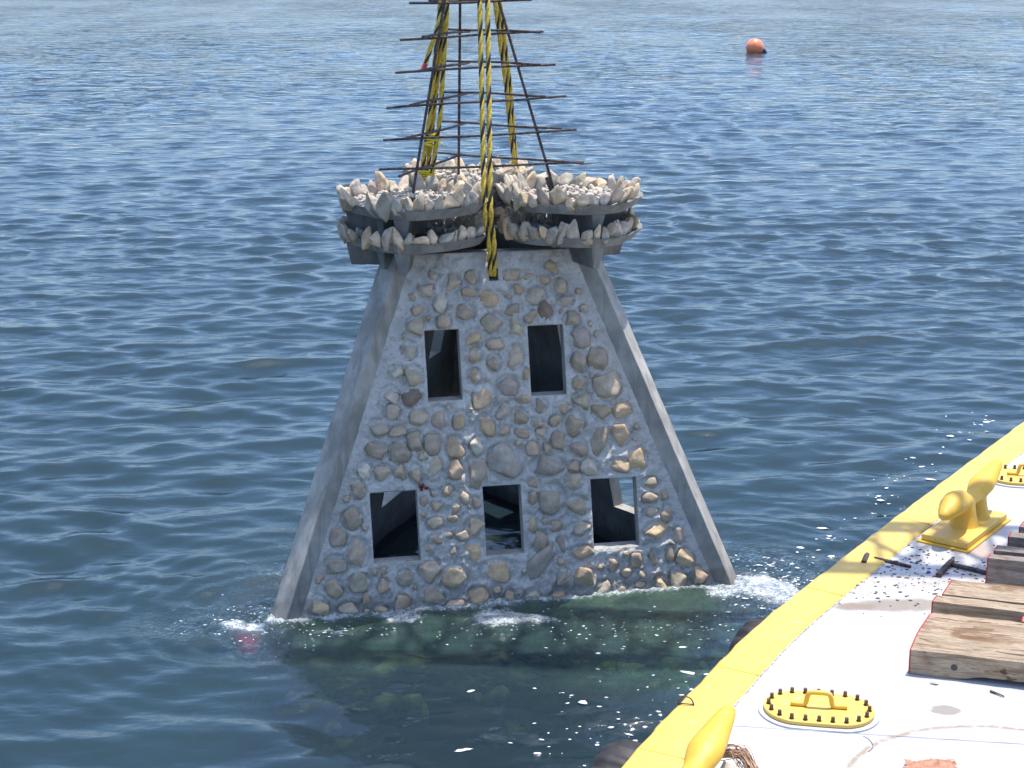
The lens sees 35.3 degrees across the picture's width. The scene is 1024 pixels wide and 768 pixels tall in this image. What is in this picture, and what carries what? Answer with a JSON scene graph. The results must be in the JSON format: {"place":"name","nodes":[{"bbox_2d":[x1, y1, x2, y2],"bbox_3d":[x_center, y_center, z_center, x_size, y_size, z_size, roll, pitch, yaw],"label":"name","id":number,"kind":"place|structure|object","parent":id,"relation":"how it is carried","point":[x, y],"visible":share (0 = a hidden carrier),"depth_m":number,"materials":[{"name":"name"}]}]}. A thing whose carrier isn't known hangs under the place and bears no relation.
{"place":"outdoors","nodes":[
{"label":"outdoors","id":0,"kind":"place"},
{"bbox_2d":[0,0,1023,767],"bbox_3d":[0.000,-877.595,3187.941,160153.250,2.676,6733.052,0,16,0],"label":"water","id":1,"kind":"structure","parent":0,"point":[814,266],"depth_m":21.70,"materials":[{"name":"blue liquid"}]},
{"bbox_2d":[271,0,736,619],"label":"reef tower","id":2,"kind":"structure","parent":1,"relation":"in","point":[523,382],"depth_m":12.50,"materials":[{"name":"concrete"}]},
{"bbox_2d":[418,483,432,496],"bbox_3d":[-0.664,0.811,12.391,0.112,0.107,0.024,2,16,8],"label":"seaweed scrap","id":3,"kind":"object","parent":2,"relation":"attached to","point":[422,485],"visible":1,"depth_m":12.39,"materials":[{"name":"red plant"}]},
{"bbox_2d":[418,0,449,178],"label":"lifting rope","id":4,"kind":"object","parent":2,"relation":"attached to","point":[429,145],"visible":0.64,"depth_m":12.89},
{"bbox_2d":[477,0,496,276],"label":"lifting rope","id":5,"kind":"object","parent":2,"relation":"attached to","point":[492,253],"visible":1,"depth_m":12.18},
{"bbox_2d":[493,2,518,169],"bbox_3d":[-0.080,-3.096,12.765,0.124,4.196,0.632,11,19,34],"label":"lifting rope","id":6,"kind":"object","parent":2,"relation":"attached to","point":[504,56],"visible":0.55,"depth_m":12.96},
{"bbox_2d":[181,412,994,765],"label":"foam flecks","id":7,"kind":"object","parent":1,"relation":"on","point":[655,634],"visible":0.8,"depth_m":12.09,"materials":[{"name":"white liquid"}]},
{"bbox_2d":[746,38,766,52],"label":"buoy","id":8,"kind":"object","parent":1,"relation":"on","point":[754,45],"visible":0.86,"depth_m":72.29,"materials":[{"name":"orange plastic"}]},
{"bbox_2d":[622,422,1023,767],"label":"work boat","id":9,"kind":"object","parent":1,"relation":"on","point":[813,674],"visible":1,"depth_m":9.70,"materials":[{"name":"white paint"}]},
{"bbox_2d":[590,739,641,767],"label":"tyre fender","id":10,"kind":"object","parent":9,"relation":"hanging from","point":[616,753],"visible":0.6,"depth_m":8.86,"materials":[{"name":"black rubber"}]},
{"bbox_2d":[720,744,758,767],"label":"frayed rope","id":11,"kind":"object","parent":9,"relation":"on","point":[744,755],"visible":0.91,"depth_m":8.41,"materials":[{"name":"fabric"}]},
{"bbox_2d":[726,617,765,655],"bbox_3d":[1.640,1.970,10.747,0.260,0.820,0.820,9,18,31],"label":"tyre fender","id":12,"kind":"object","parent":9,"relation":"hanging from","point":[749,626],"visible":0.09,"depth_m":10.59,"materials":[{"name":"black rubber"}]},
{"bbox_2d":[815,545,994,617],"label":"rust flakes","id":13,"kind":"object","parent":9,"relation":"on","point":[953,557],"visible":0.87,"depth_m":11.28,"materials":[{"name":"brown metal"}]},
{"bbox_2d":[908,613,1023,681],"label":"timber","id":14,"kind":"object","parent":9,"relation":"on","point":[948,646],"visible":1,"depth_m":9.70,"materials":[{"name":"brown wood"}]},
{"bbox_2d":[931,595,1023,622],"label":"timber","id":15,"kind":"object","parent":9,"relation":"on","point":[967,607],"visible":0.48,"depth_m":10.30,"materials":[{"name":"brown wood"}]},
{"bbox_2d":[942,579,1023,604],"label":"timber","id":16,"kind":"object","parent":9,"relation":"on","point":[1009,594],"visible":0.43,"depth_m":10.50,"materials":[{"name":"brown wood"}]},
{"bbox_2d":[990,690,1004,696],"bbox_3d":[2.858,1.823,9.486,0.015,0.016,0.094,-14,21,-42],"label":"twig","id":17,"kind":"object","parent":9,"relation":"on","point":[991,691],"visible":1,"depth_m":9.49,"materials":[{"name":"grey wood"}]},
{"bbox_2d":[985,554,1023,586],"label":"timber","id":18,"kind":"object","parent":9,"relation":"on","point":[1005,569],"visible":0.9,"depth_m":11.03,"materials":[{"name":"brown wood"}]},
{"bbox_2d":[994,545,1023,556],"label":"timber","id":19,"kind":"object","parent":9,"relation":"on","point":[1008,550],"visible":0.38,"depth_m":11.17,"materials":[{"name":"brown wood"}]},
{"bbox_2d":[1007,532,1023,547],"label":"timber","id":20,"kind":"object","parent":9,"relation":"on","point":[1015,539],"visible":0.43,"depth_m":11.43,"materials":[{"name":"brown wood"}]},
{"bbox_2d":[1019,521,1023,532],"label":"timber","id":21,"kind":"object","parent":9,"relation":"on","point":[1021,528],"visible":0.35,"depth_m":11.62,"materials":[{"name":"brown wood"}]},
{"bbox_2d":[902,758,957,767],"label":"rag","id":22,"kind":"object","parent":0,"point":[936,763],"visible":1,"depth_m":8.66,"materials":[{"name":"fabric"}]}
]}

